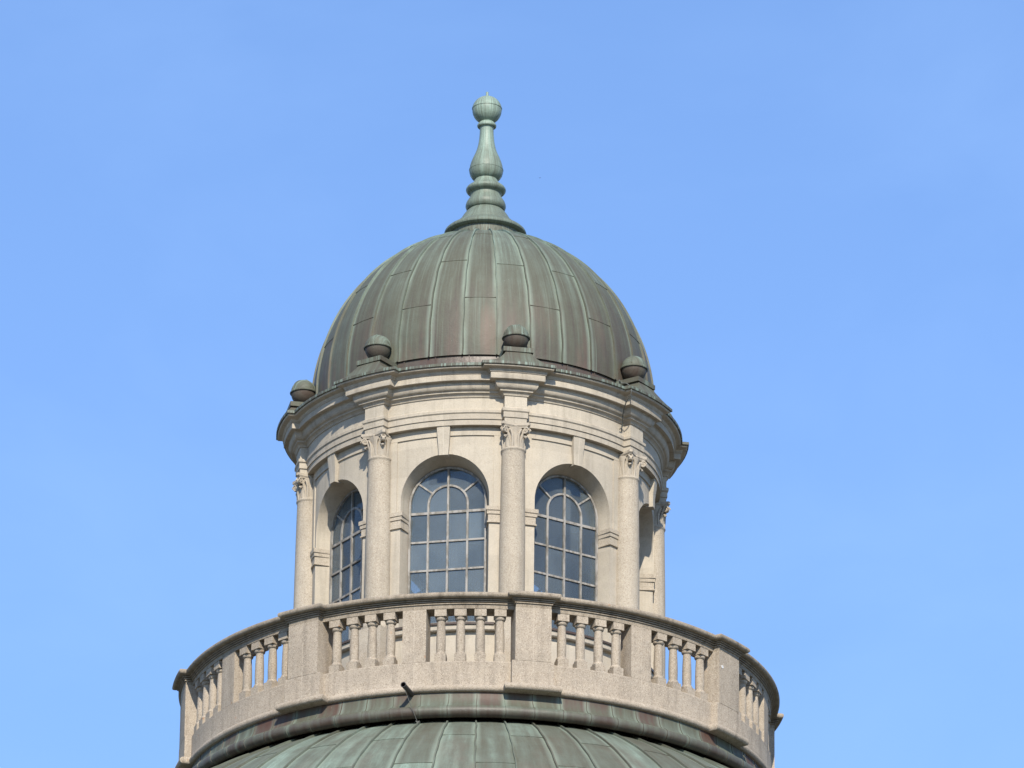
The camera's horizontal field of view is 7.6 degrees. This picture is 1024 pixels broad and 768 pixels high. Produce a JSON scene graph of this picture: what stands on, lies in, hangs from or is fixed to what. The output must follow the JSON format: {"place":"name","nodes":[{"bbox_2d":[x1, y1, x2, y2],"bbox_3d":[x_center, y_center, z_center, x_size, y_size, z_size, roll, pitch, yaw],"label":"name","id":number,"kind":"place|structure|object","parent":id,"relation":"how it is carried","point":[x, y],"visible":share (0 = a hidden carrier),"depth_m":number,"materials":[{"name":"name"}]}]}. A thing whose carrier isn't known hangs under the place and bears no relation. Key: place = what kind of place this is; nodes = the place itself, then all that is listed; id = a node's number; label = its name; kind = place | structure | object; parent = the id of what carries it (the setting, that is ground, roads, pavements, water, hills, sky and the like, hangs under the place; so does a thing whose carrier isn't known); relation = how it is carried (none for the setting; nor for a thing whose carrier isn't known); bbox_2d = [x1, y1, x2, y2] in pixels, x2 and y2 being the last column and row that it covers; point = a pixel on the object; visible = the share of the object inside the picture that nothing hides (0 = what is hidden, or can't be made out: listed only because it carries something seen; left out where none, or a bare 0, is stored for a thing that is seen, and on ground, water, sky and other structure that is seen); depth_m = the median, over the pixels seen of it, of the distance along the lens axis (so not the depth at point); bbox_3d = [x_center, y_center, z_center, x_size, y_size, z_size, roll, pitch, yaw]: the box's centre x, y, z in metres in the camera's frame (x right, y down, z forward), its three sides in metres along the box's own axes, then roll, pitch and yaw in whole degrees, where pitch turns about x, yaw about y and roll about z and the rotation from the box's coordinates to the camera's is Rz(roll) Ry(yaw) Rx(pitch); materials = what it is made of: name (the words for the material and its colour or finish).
{"place":"outdoors","nodes":[
{"label":"outdoors","id":0,"kind":"place"},
{"bbox_2d":[0,0,1023,767],"label":"sky","id":1,"kind":"structure","parent":0,"point":[806,217],"materials":[{"name":"blue"}]},
{"label":"ground","id":2,"kind":"structure","parent":0,"visible":0},
{"bbox_2d":[191,92,759,767],"bbox_3d":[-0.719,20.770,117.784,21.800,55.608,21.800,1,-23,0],"label":"domed cupola","id":3,"kind":"object","parent":2,"relation":"on","point":[453,418],"visible":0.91,"depth_m":123.56,"materials":[{"name":"stone"}]},
{"bbox_2d":[342,565,344,641],"bbox_3d":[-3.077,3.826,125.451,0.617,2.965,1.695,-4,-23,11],"label":"window","id":4,"kind":"structure","parent":3,"relation":"in","point":[344,565],"depth_m":126.23,"materials":[{"name":"blue glass"}]},
{"bbox_2d":[329,489,362,652],"bbox_3d":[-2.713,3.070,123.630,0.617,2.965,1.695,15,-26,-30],"label":"window","id":5,"kind":"structure","parent":3,"relation":"in","point":[346,644],"depth_m":124.09,"materials":[{"name":"grey metal"}]},
{"bbox_2d":[401,682,419,723],"bbox_3d":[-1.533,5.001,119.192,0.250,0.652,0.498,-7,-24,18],"label":"drain spout","id":6,"kind":"object","parent":3,"relation":"attached to","point":[406,688],"visible":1,"depth_m":119.18,"materials":[{"name":"grey metal"}]},
{"bbox_2d":[411,574,433,622],"bbox_3d":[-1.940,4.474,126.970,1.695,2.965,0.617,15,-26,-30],"label":"window","id":7,"kind":"structure","parent":3,"relation":"in","point":[415,576],"depth_m":127.50,"materials":[{"name":"blue glass"}]},
{"bbox_2d":[395,467,494,637],"bbox_3d":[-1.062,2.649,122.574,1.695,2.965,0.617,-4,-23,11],"label":"window","id":8,"kind":"structure","parent":3,"relation":"in","point":[449,626],"depth_m":122.79,"materials":[{"name":"grey metal"}]},
{"bbox_2d":[172,590,783,767],"bbox_3d":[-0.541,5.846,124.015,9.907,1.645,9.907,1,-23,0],"label":"stone balustrade","id":9,"kind":"object","parent":3,"relation":"on","point":[733,698],"visible":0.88,"depth_m":120.31,"materials":[{"name":"beige stone"}]},
{"bbox_2d":[474,581,543,620],"bbox_3d":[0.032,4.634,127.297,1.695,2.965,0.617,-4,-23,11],"label":"window","id":10,"kind":"structure","parent":3,"relation":"in","point":[540,588],"depth_m":127.53,"materials":[{"name":"glass"}]},
{"bbox_2d":[534,475,610,653],"bbox_3d":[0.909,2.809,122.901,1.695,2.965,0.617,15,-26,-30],"label":"window","id":11,"kind":"structure","parent":3,"relation":"in","point":[571,637],"depth_m":123.18,"materials":[{"name":"grey metal"}]},
{"bbox_2d":[584,574,589,635],"bbox_3d":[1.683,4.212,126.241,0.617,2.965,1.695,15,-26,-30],"label":"window","id":12,"kind":"structure","parent":3,"relation":"in","point":[587,589],"depth_m":126.97,"materials":[{"name":"glass"}]},
{"bbox_2d":[619,380,631,431],"bbox_3d":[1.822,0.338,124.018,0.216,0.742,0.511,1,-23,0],"label":"cable","id":13,"kind":"object","parent":3,"relation":"hanging from","point":[625,404],"visible":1,"depth_m":123.96,"materials":[{"name":"grey metal"}]}
]}

